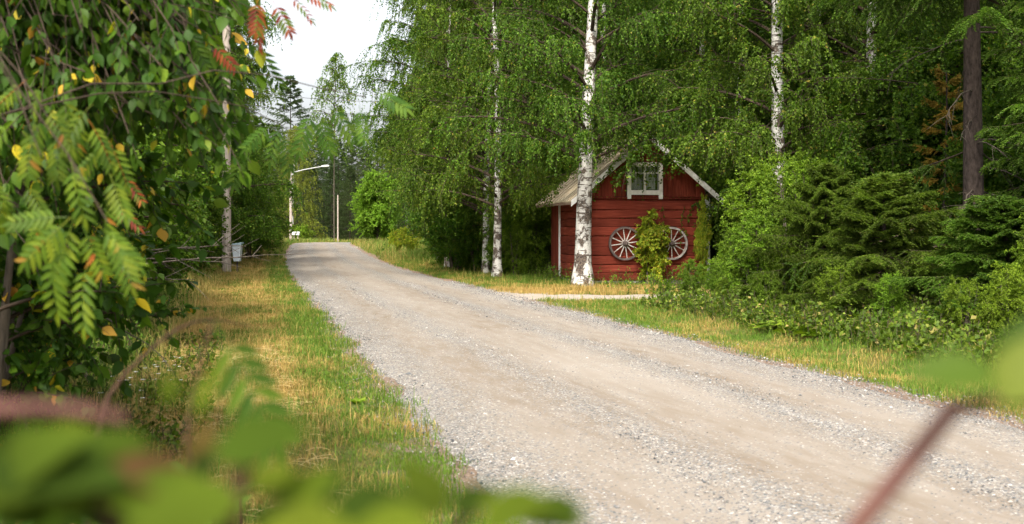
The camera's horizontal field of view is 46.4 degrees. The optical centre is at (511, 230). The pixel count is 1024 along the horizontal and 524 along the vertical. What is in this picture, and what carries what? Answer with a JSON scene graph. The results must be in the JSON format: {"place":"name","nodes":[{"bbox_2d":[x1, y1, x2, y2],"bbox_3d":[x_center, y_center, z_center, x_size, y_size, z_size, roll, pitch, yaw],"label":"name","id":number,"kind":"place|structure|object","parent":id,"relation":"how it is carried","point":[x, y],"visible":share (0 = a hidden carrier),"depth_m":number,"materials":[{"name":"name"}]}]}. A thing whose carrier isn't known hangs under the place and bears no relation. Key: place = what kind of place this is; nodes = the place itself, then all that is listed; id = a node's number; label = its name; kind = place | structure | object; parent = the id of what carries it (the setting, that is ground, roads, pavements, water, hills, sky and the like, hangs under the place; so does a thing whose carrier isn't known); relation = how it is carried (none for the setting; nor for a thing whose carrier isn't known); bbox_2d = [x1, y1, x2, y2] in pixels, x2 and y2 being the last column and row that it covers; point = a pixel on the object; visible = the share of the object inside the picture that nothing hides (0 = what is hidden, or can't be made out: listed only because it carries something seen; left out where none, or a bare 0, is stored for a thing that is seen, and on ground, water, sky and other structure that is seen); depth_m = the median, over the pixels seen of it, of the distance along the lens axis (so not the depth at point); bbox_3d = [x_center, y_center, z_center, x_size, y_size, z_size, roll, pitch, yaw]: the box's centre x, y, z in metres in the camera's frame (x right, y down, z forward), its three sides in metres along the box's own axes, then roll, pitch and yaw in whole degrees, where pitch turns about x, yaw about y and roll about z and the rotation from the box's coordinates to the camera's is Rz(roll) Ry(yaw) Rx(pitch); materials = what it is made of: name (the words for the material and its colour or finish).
{"place":"outdoors","nodes":[
{"label":"outdoors","id":0,"kind":"place"},
{"bbox_2d":[6,256,234,424],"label":"tall grass","id":1,"kind":"structure","parent":0,"point":[177,301],"depth_m":14.93,"materials":[{"name":"green plant"}]},
{"bbox_2d":[235,0,426,234],"label":"sky","id":2,"kind":"structure","parent":0,"point":[347,31],"materials":[{"name":"white"}]},
{"bbox_2d":[350,237,434,260],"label":"meadow grass","id":3,"kind":"structure","parent":0,"point":[375,246],"depth_m":66.97,"materials":[{"name":"green plant"}]},
{"bbox_2d":[1,236,1023,523],"bbox_3d":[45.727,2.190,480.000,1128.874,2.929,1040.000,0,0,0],"label":"ground","id":4,"kind":"structure","parent":0,"point":[465,478],"depth_m":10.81,"materials":[{"name":"green plant"}]},
{"bbox_2d":[0,123,178,384],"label":"bird cherry bush","id":5,"kind":"object","parent":4,"relation":"on","point":[110,359],"visible":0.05,"depth_m":9.48,"materials":[{"name":"green plant"}]},
{"bbox_2d":[0,282,192,433],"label":"undergrowth","id":6,"kind":"object","parent":4,"relation":"on","point":[9,426],"visible":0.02,"depth_m":10.49,"materials":[{"name":"green plant"}]},
{"bbox_2d":[0,145,212,400],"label":"bird cherry bush","id":7,"kind":"object","parent":4,"relation":"on","point":[21,343],"visible":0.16,"depth_m":8.08,"materials":[{"name":"green plant"}]},
{"bbox_2d":[11,20,211,338],"bbox_3d":[-5.267,-1.524,14.064,3.961,6.174,4.208,0,0,-36],"label":"broadleaf tree","id":8,"kind":"object","parent":4,"relation":"on","point":[141,149],"visible":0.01,"depth_m":14.22,"materials":[{"name":"green plant"}]},
{"bbox_2d":[0,325,227,461],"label":"undergrowth","id":9,"kind":"object","parent":4,"relation":"on","point":[209,359],"visible":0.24,"depth_m":9.84,"materials":[{"name":"green plant"}]},
{"bbox_2d":[0,3,228,425],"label":"bird cherry bush","id":10,"kind":"object","parent":4,"relation":"on","point":[17,293],"visible":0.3,"depth_m":6.75,"materials":[{"name":"green plant"}]},
{"bbox_2d":[0,0,271,259],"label":"bird cherry tree","id":11,"kind":"object","parent":4,"relation":"on","point":[53,47],"visible":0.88,"depth_m":5.15,"materials":[{"name":"green plant"}]},
{"bbox_2d":[48,435,253,523],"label":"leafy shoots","id":12,"kind":"object","parent":4,"relation":"on","point":[56,519],"visible":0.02,"depth_m":1.45,"materials":[{"name":"green plant"}]},
{"bbox_2d":[110,174,214,289],"bbox_3d":[-7.979,0.025,24.112,4.130,3.658,4.054,0,0,41],"label":"leafy shrub","id":13,"kind":"object","parent":4,"relation":"on","point":[165,271],"visible":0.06,"depth_m":24.03,"materials":[{"name":"green plant"}]},
{"bbox_2d":[127,21,229,285],"bbox_3d":[-6.610,-1.872,17.766,4.688,6.880,4.414,0,0,-11],"label":"broadleaf tree","id":14,"kind":"object","parent":4,"relation":"on","point":[163,244],"depth_m":18.59,"materials":[{"name":"green plant"}]},
{"bbox_2d":[136,165,221,284],"bbox_3d":[-8.975,0.026,29.904,4.130,3.658,4.054,0,0,33],"label":"leafy shrub","id":15,"kind":"object","parent":4,"relation":"on","point":[193,256],"visible":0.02,"depth_m":30.06,"materials":[{"name":"green plant"}]},
{"bbox_2d":[66,224,307,396],"bbox_3d":[-3.265,0.671,11.386,1.910,1.676,4.352,0,0,0],"label":"dead branch","id":16,"kind":"object","parent":4,"relation":"on","point":[182,259],"visible":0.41,"depth_m":11.00,"materials":[{"name":"wood"}]},
{"bbox_2d":[79,317,301,523],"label":"rowan shoot","id":17,"kind":"object","parent":4,"relation":"on","point":[238,392],"visible":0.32,"depth_m":1.21,"materials":[{"name":"green plant"}]},
{"bbox_2d":[53,345,344,523],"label":"grass","id":18,"kind":"structure","parent":4,"relation":"on","point":[242,400],"depth_m":9.98,"materials":[{"name":"green plant"}]},
{"bbox_2d":[173,176,237,272],"bbox_3d":[-10.450,0.030,37.904,4.130,3.658,4.054,0,0,33],"label":"leafy shrub","id":19,"kind":"object","parent":4,"relation":"on","point":[215,217],"visible":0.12,"depth_m":37.69,"materials":[{"name":"green plant"}]},
{"bbox_2d":[0,0,415,343],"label":"rowan tree","id":20,"kind":"object","parent":4,"relation":"on","point":[55,264],"visible":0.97,"depth_m":3.34,"materials":[{"name":"green plant"}]},
{"bbox_2d":[177,0,259,192],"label":"birch tree","id":21,"kind":"object","parent":4,"relation":"on","point":[243,57],"depth_m":31.01,"materials":[{"name":"green plant"}]},
{"bbox_2d":[196,185,250,267],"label":"leafy shrub","id":22,"kind":"object","parent":4,"relation":"on","point":[237,227],"visible":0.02,"depth_m":44.73,"materials":[{"name":"green plant"}]},
{"bbox_2d":[222,25,230,271],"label":"utility pole","id":23,"kind":"object","parent":4,"relation":"on","point":[225,249],"visible":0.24,"depth_m":40.88,"materials":[{"name":"grey wood"}]},
{"bbox_2d":[212,166,277,262],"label":"leafy shrub","id":24,"kind":"object","parent":4,"relation":"on","point":[258,201],"visible":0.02,"depth_m":51.91,"materials":[{"name":"green plant"}]},
{"bbox_2d":[191,1,307,253],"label":"birch tree","id":25,"kind":"object","parent":4,"relation":"on","point":[261,217],"visible":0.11,"depth_m":46.64,"materials":[{"name":"green plant"}]},
{"bbox_2d":[212,0,294,242],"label":"birch tree","id":26,"kind":"object","parent":4,"relation":"on","point":[259,95],"visible":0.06,"depth_m":62.02,"materials":[{"name":"green plant"}]},
{"bbox_2d":[231,193,300,257],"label":"leafy shrub","id":27,"kind":"object","parent":4,"relation":"on","point":[259,242],"visible":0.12,"depth_m":56.23,"materials":[{"name":"green plant"}]},
{"bbox_2d":[232,236,352,261],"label":"meadow grass","id":28,"kind":"structure","parent":4,"relation":"on","point":[291,241],"depth_m":87.20,"materials":[{"name":"green plant"}]},
{"bbox_2d":[0,363,588,523],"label":"rowan sapling","id":29,"kind":"object","parent":4,"relation":"on","point":[85,474],"visible":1,"depth_m":0.48,"materials":[{"name":"green plant"}]},
{"bbox_2d":[260,75,332,236],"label":"spruce tree","id":30,"kind":"object","parent":4,"relation":"on","point":[297,93],"visible":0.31,"depth_m":151.58,"materials":[{"name":"green plant"}]},
{"bbox_2d":[274,125,327,240],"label":"birch tree","id":31,"kind":"object","parent":4,"relation":"on","point":[301,185],"visible":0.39,"depth_m":134.67,"materials":[{"name":"green plant"}]},
{"bbox_2d":[292,223,316,238],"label":"leafy shrub","id":32,"kind":"object","parent":4,"relation":"on","point":[303,231],"visible":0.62,"depth_m":131.43,"materials":[{"name":"green plant"}]},
{"bbox_2d":[296,168,331,238],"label":"spruce tree","id":33,"kind":"object","parent":4,"relation":"on","point":[313,169],"visible":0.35,"depth_m":151.90,"materials":[{"name":"green plant"}]},
{"bbox_2d":[294,135,342,239],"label":"spruce tree","id":34,"kind":"object","parent":4,"relation":"on","point":[321,170],"visible":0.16,"depth_m":164.84,"materials":[{"name":"green plant"}]},
{"bbox_2d":[312,166,349,240],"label":"spruce tree","id":35,"kind":"object","parent":4,"relation":"on","point":[331,185],"visible":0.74,"depth_m":149.71,"materials":[{"name":"green plant"}]},
{"bbox_2d":[294,52,370,241],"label":"birch tree","id":36,"kind":"object","parent":4,"relation":"on","point":[333,60],"visible":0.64,"depth_m":115.64,"materials":[{"name":"green plant"}]},
{"bbox_2d":[316,139,359,239],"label":"spruce tree","id":37,"kind":"object","parent":4,"relation":"on","point":[340,165],"visible":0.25,"depth_m":157.68,"materials":[{"name":"green plant"}]},
{"bbox_2d":[331,165,363,240],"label":"spruce tree","id":38,"kind":"object","parent":4,"relation":"on","point":[349,169],"visible":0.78,"depth_m":148.76,"materials":[{"name":"green plant"}]},
{"bbox_2d":[334,143,376,238],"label":"spruce tree","id":39,"kind":"object","parent":4,"relation":"on","point":[353,160],"visible":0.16,"depth_m":167.72,"materials":[{"name":"green plant"}]},
{"bbox_2d":[343,149,378,239],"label":"spruce tree","id":40,"kind":"object","parent":4,"relation":"on","point":[359,167],"visible":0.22,"depth_m":149.63,"materials":[{"name":"green plant"}]},
{"bbox_2d":[347,166,405,241],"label":"round tree","id":41,"kind":"object","parent":4,"relation":"on","point":[371,214],"visible":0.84,"depth_m":97.09,"materials":[{"name":"green plant"}]},
{"bbox_2d":[358,0,445,179],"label":"birch tree","id":42,"kind":"object","parent":4,"relation":"on","point":[399,159],"visible":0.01,"depth_m":66.85,"materials":[{"name":"green plant"}]},
{"bbox_2d":[387,226,423,251],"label":"leafy shrub","id":43,"kind":"object","parent":4,"relation":"on","point":[399,240],"visible":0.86,"depth_m":69.51,"materials":[{"name":"green plant"}]},
{"bbox_2d":[336,0,490,256],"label":"birch tree","id":44,"kind":"object","parent":4,"relation":"on","point":[396,43],"visible":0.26,"depth_m":55.23,"materials":[{"name":"green plant"}]},
{"bbox_2d":[372,0,488,266],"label":"birch tree","id":45,"kind":"object","parent":4,"relation":"on","point":[447,62],"visible":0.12,"depth_m":46.51,"materials":[{"name":"green plant"}]},
{"bbox_2d":[403,186,480,270],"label":"leafy shrub","id":46,"kind":"object","parent":4,"relation":"on","point":[444,226],"visible":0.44,"depth_m":43.53,"materials":[{"name":"green plant"}]},
{"bbox_2d":[409,55,503,260],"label":"broadleaf tree","id":47,"kind":"object","parent":4,"relation":"on","point":[434,117],"visible":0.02,"depth_m":46.03,"materials":[{"name":"green plant"}]},
{"bbox_2d":[382,0,540,249],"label":"birch tree","id":48,"kind":"object","parent":4,"relation":"on","point":[392,205],"visible":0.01,"depth_m":54.12,"materials":[{"name":"green plant"}]},
{"bbox_2d":[437,215,491,271],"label":"leafy shrub","id":49,"kind":"object","parent":4,"relation":"on","point":[471,245],"visible":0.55,"depth_m":42.57,"materials":[{"name":"green plant"}]},
{"bbox_2d":[372,0,610,277],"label":"birch tree","id":50,"kind":"object","parent":4,"relation":"on","point":[499,190],"visible":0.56,"depth_m":37.05,"materials":[{"name":"green plant"}]},
{"bbox_2d":[375,0,624,273],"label":"birch tree","id":51,"kind":"object","parent":4,"relation":"on","point":[407,186],"visible":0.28,"depth_m":39.97,"materials":[{"name":"green plant"}]},
{"bbox_2d":[491,223,535,275],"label":"sapling","id":52,"kind":"object","parent":4,"relation":"on","point":[521,246],"visible":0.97,"depth_m":38.46,"materials":[{"name":"green plant"}]},
{"bbox_2d":[476,212,550,272],"bbox_3d":[0.171,0.582,39.892,2.774,2.440,2.494,0,0,0],"label":"leafy shrub","id":53,"kind":"object","parent":4,"relation":"on","point":[488,248],"visible":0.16,"depth_m":39.61,"materials":[{"name":"green plant"}]},
{"bbox_2d":[501,187,550,273],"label":"sapling","id":54,"kind":"object","parent":4,"relation":"on","point":[544,240],"visible":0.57,"depth_m":39.08,"materials":[{"name":"green plant"}]},
{"bbox_2d":[427,0,628,218],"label":"birch tree","id":55,"kind":"object","parent":4,"relation":"on","point":[480,103],"visible":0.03,"depth_m":42.82,"materials":[{"name":"green plant"}]},
{"bbox_2d":[414,0,754,286],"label":"birch tree","id":56,"kind":"object","parent":4,"relation":"on","point":[608,129],"visible":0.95,"depth_m":31.88,"materials":[{"name":"green plant"}]},
{"bbox_2d":[490,0,706,231],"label":"birch tree","id":57,"kind":"object","parent":4,"relation":"on","point":[600,28],"visible":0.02,"depth_m":41.51,"materials":[{"name":"green plant"}]},
{"bbox_2d":[491,261,715,297],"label":"undergrowth","id":58,"kind":"object","parent":4,"relation":"on","point":[551,272],"visible":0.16,"depth_m":33.15,"materials":[{"name":"green plant"}]},
{"bbox_2d":[536,134,723,283],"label":"shed","id":59,"kind":"structure","parent":4,"relation":"on","point":[682,186],"depth_m":33.68,"materials":[{"name":"red paint"}]},
{"bbox_2d":[609,226,639,260],"bbox_3d":[3.169,0.360,33.385,0.950,0.950,0.160,0,0,-10],"label":"wagon wheel","id":60,"kind":"object","parent":59,"relation":"attached to","point":[624,243],"visible":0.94,"depth_m":33.38,"materials":[{"name":"wood"}]},
{"bbox_2d":[627,162,662,198],"bbox_3d":[3.720,-1.405,33.624,1.030,1.030,0.185,0,0,-11],"label":"window","id":61,"kind":"structure","parent":59,"relation":"in","point":[630,185],"depth_m":33.62,"materials":[{"name":"white paint"}]},
{"bbox_2d":[660,227,687,259],"bbox_3d":[4.497,0.360,33.630,0.950,0.950,0.160,0,0,-10],"label":"wagon wheel","id":62,"kind":"object","parent":59,"relation":"attached to","point":[672,243],"visible":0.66,"depth_m":33.67,"materials":[{"name":"wood"}]},
{"bbox_2d":[575,3,688,110],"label":"birch tree","id":63,"kind":"object","parent":4,"relation":"on","point":[612,60],"visible":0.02,"depth_m":43.16,"materials":[{"name":"green plant"}]},
{"bbox_2d":[632,208,671,283],"bbox_3d":[3.898,0.431,33.256,1.167,2.139,1.326,0,0,0],"label":"climbing vine","id":64,"kind":"object","parent":4,"relation":"on","point":[650,243],"visible":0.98,"depth_m":33.07,"materials":[{"name":"green plant"}]},
{"bbox_2d":[562,0,768,200],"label":"birch tree","id":65,"kind":"object","parent":4,"relation":"on","point":[659,64],"visible":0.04,"depth_m":38.57,"materials":[{"name":"green plant"}]},
{"bbox_2d":[674,258,709,298],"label":"sapling","id":66,"kind":"object","parent":4,"relation":"on","point":[694,284],"visible":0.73,"depth_m":24.20,"materials":[{"name":"green plant"}]},
{"bbox_2d":[693,193,713,277],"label":"climbing vine","id":67,"kind":"object","parent":4,"relation":"on","point":[701,248],"visible":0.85,"depth_m":33.32,"materials":[{"name":"green plant"}]},
{"bbox_2d":[700,263,724,300],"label":"sapling","id":68,"kind":"object","parent":4,"relation":"on","point":[711,279],"visible":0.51,"depth_m":23.49,"materials":[{"name":"green plant"}]},
{"bbox_2d":[672,134,768,256],"bbox_3d":[6.979,-0.756,35.145,4.556,4.903,4.083,0,0,31],"label":"leafy shrub","id":69,"kind":"object","parent":4,"relation":"on","point":[696,170],"visible":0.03,"depth_m":34.72,"materials":[{"name":"green plant"}]},
{"bbox_2d":[702,220,753,278],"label":"sapling","id":70,"kind":"object","parent":4,"relation":"on","point":[723,245],"visible":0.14,"depth_m":24.73,"materials":[{"name":"green plant"}]},
{"bbox_2d":[607,0,865,260],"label":"birch tree","id":71,"kind":"object","parent":4,"relation":"on","point":[681,53],"visible":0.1,"depth_m":34.72,"materials":[{"name":"green plant"}]},
{"bbox_2d":[715,205,781,301],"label":"sapling","id":72,"kind":"object","parent":4,"relation":"on","point":[739,236],"visible":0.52,"depth_m":21.76,"materials":[{"name":"green plant"}]},
{"bbox_2d":[634,0,889,225],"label":"birch tree","id":73,"kind":"object","parent":4,"relation":"on","point":[778,136],"visible":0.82,"depth_m":28.72,"materials":[{"name":"green plant"}]},
{"bbox_2d":[750,273,784,313],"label":"sapling","id":74,"kind":"object","parent":4,"relation":"on","point":[760,290],"visible":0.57,"depth_m":20.52,"materials":[{"name":"green plant"}]},
{"bbox_2d":[712,147,830,272],"bbox_3d":[5.728,-0.074,26.209,2.896,3.500,2.615,0,0,0],"label":"sapling","id":75,"kind":"object","parent":4,"relation":"on","point":[735,207],"visible":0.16,"depth_m":26.07,"materials":[{"name":"green plant"}]},
{"bbox_2d":[680,0,882,194],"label":"birch tree","id":76,"kind":"object","parent":4,"relation":"on","point":[794,88],"visible":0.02,"depth_m":34.05,"materials":[{"name":"green plant"}]},
{"bbox_2d":[755,244,812,311],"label":"sapling","id":77,"kind":"object","parent":4,"relation":"on","point":[777,258],"visible":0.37,"depth_m":21.12,"materials":[{"name":"green plant"}]},
{"bbox_2d":[726,156,842,279],"bbox_3d":[5.773,0.048,24.480,2.416,3.234,2.675,0,0,-25],"label":"sapling","id":78,"kind":"object","parent":4,"relation":"on","point":[769,187],"visible":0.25,"depth_m":24.46,"materials":[{"name":"green plant"}]},
{"bbox_2d":[592,0,1023,221],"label":"birch tree","id":79,"kind":"object","parent":4,"relation":"on","point":[863,162],"visible":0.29,"depth_m":28.49,"materials":[{"name":"green plant"}]},
{"bbox_2d":[748,319,883,336],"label":"grass","id":80,"kind":"structure","parent":4,"relation":"on","point":[765,325],"depth_m":17.21,"materials":[{"name":"green plant"}]},
{"bbox_2d":[727,162,921,314],"bbox_3d":[5.766,0.504,21.561,4.112,3.479,4.166,0,0,18],"label":"spruce tree","id":81,"kind":"object","parent":4,"relation":"on","point":[828,180],"visible":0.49,"depth_m":21.08,"materials":[{"name":"green plant"}]},
{"bbox_2d":[794,155,857,231],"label":"sapling","id":82,"kind":"object","parent":4,"relation":"on","point":[813,160],"visible":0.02,"depth_m":26.23,"materials":[{"name":"green plant"}]},
{"bbox_2d":[639,284,1019,365],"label":"undergrowth","id":83,"kind":"object","parent":4,"relation":"on","point":[927,344],"visible":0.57,"depth_m":16.36,"materials":[{"name":"green plant"}]},
{"bbox_2d":[814,265,863,317],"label":"sapling","id":84,"kind":"object","parent":4,"relation":"on","point":[836,284],"visible":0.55,"depth_m":18.55,"materials":[{"name":"green plant"}]},
{"bbox_2d":[809,11,957,276],"bbox_3d":[9.669,-1.917,29.234,4.808,7.057,4.527,0,0,-3],"label":"broadleaf tree","id":85,"kind":"object","parent":4,"relation":"on","point":[870,127],"visible":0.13,"depth_m":28.55,"materials":[{"name":"green plant"}]},
{"bbox_2d":[778,171,992,323],"bbox_3d":[5.751,0.604,19.268,4.901,3.142,4.838,0,0,-23],"label":"spruce tree","id":86,"kind":"object","parent":4,"relation":"on","point":[899,198],"visible":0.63,"depth_m":18.93,"materials":[{"name":"green plant"}]},
{"bbox_2d":[867,271,912,323],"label":"sapling","id":87,"kind":"object","parent":4,"relation":"on","point":[883,287],"visible":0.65,"depth_m":17.30,"materials":[{"name":"green plant"}]},
{"bbox_2d":[780,0,1023,295],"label":"spruce tree","id":88,"kind":"object","parent":4,"relation":"on","point":[975,15],"visible":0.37,"depth_m":21.38,"materials":[{"name":"green plant"}]},
{"bbox_2d":[845,318,1023,523],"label":"red stemmed shoot","id":89,"kind":"object","parent":4,"relation":"on","point":[955,369],"visible":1,"depth_m":0.52,"materials":[{"name":"green plant"}]},
{"bbox_2d":[910,63,962,248],"bbox_3d":[9.309,-1.063,26.125,1.586,5.186,1.652,0,0,-44],"label":"spruce tree","id":90,"kind":"object","parent":4,"relation":"on","point":[940,83],"visible":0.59,"depth_m":26.05,"materials":[{"name":"green plant"}]},
{"bbox_2d":[853,0,1023,188],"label":"birch tree","id":91,"kind":"object","parent":4,"relation":"on","point":[955,4],"visible":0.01,"depth_m":28.54,"materials":[{"name":"green plant"}]},
{"bbox_2d":[868,1,1023,248],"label":"broadleaf tree","id":92,"kind":"object","parent":4,"relation":"on","point":[948,58],"visible":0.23,"depth_m":26.84,"materials":[{"name":"green plant"}]},
{"bbox_2d":[879,194,1023,335],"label":"spruce tree","id":93,"kind":"object","parent":4,"relation":"on","point":[999,216],"visible":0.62,"depth_m":16.72,"materials":[{"name":"green plant"}]},
{"bbox_2d":[910,158,1013,275],"bbox_3d":[10.600,0.066,25.904,4.130,3.658,4.054,0,0,33],"label":"leafy shrub","id":94,"kind":"object","parent":4,"relation":"on","point":[956,201],"visible":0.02,"depth_m":25.33,"materials":[{"name":"green plant"}]},
{"bbox_2d":[934,275,990,339],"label":"sapling","id":95,"kind":"object","parent":4,"relation":"on","point":[956,314],"visible":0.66,"depth_m":15.74,"materials":[{"name":"green plant"}]},
{"bbox_2d":[936,73,1023,247],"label":"tree","id":96,"kind":"object","parent":4,"relation":"on","point":[988,111],"visible":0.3,"depth_m":23.82,"materials":[{"name":"green plant"}]},
{"bbox_2d":[964,1,1023,277],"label":"spruce tree","id":97,"kind":"object","parent":4,"relation":"on","point":[1017,135],"visible":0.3,"depth_m":19.46,"materials":[{"name":"green plant"}]},
{"bbox_2d":[967,260,1023,340],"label":"sapling","id":98,"kind":"object","parent":4,"relation":"on","point":[1012,301],"visible":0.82,"depth_m":14.82,"materials":[{"name":"green plant"}]},
{"bbox_2d":[983,214,1023,319],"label":"sapling","id":99,"kind":"object","parent":4,"relation":"on","point":[1019,260],"visible":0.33,"depth_m":15.58,"materials":[{"name":"green plant"}]},
{"bbox_2d":[490,291,702,299],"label":"driveway","id":100,"kind":"structure","parent":0,"point":[564,296],"depth_m":27.06,"materials":[{"name":"beige gravel"}]},
{"bbox_2d":[285,242,1023,523],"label":"road","id":101,"kind":"structure","parent":0,"point":[577,455],"depth_m":9.09,"materials":[{"name":"grey gravel"}]},
{"bbox_2d":[396,247,991,380],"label":"tall grass","id":102,"kind":"structure","parent":0,"point":[677,304],"depth_m":22.30,"materials":[{"name":"green plant"}]},
{"bbox_2d":[379,254,1023,424],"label":"verge grass","id":103,"kind":"structure","parent":0,"point":[517,286],"depth_m":18.18,"materials":[{"name":"green plant"}]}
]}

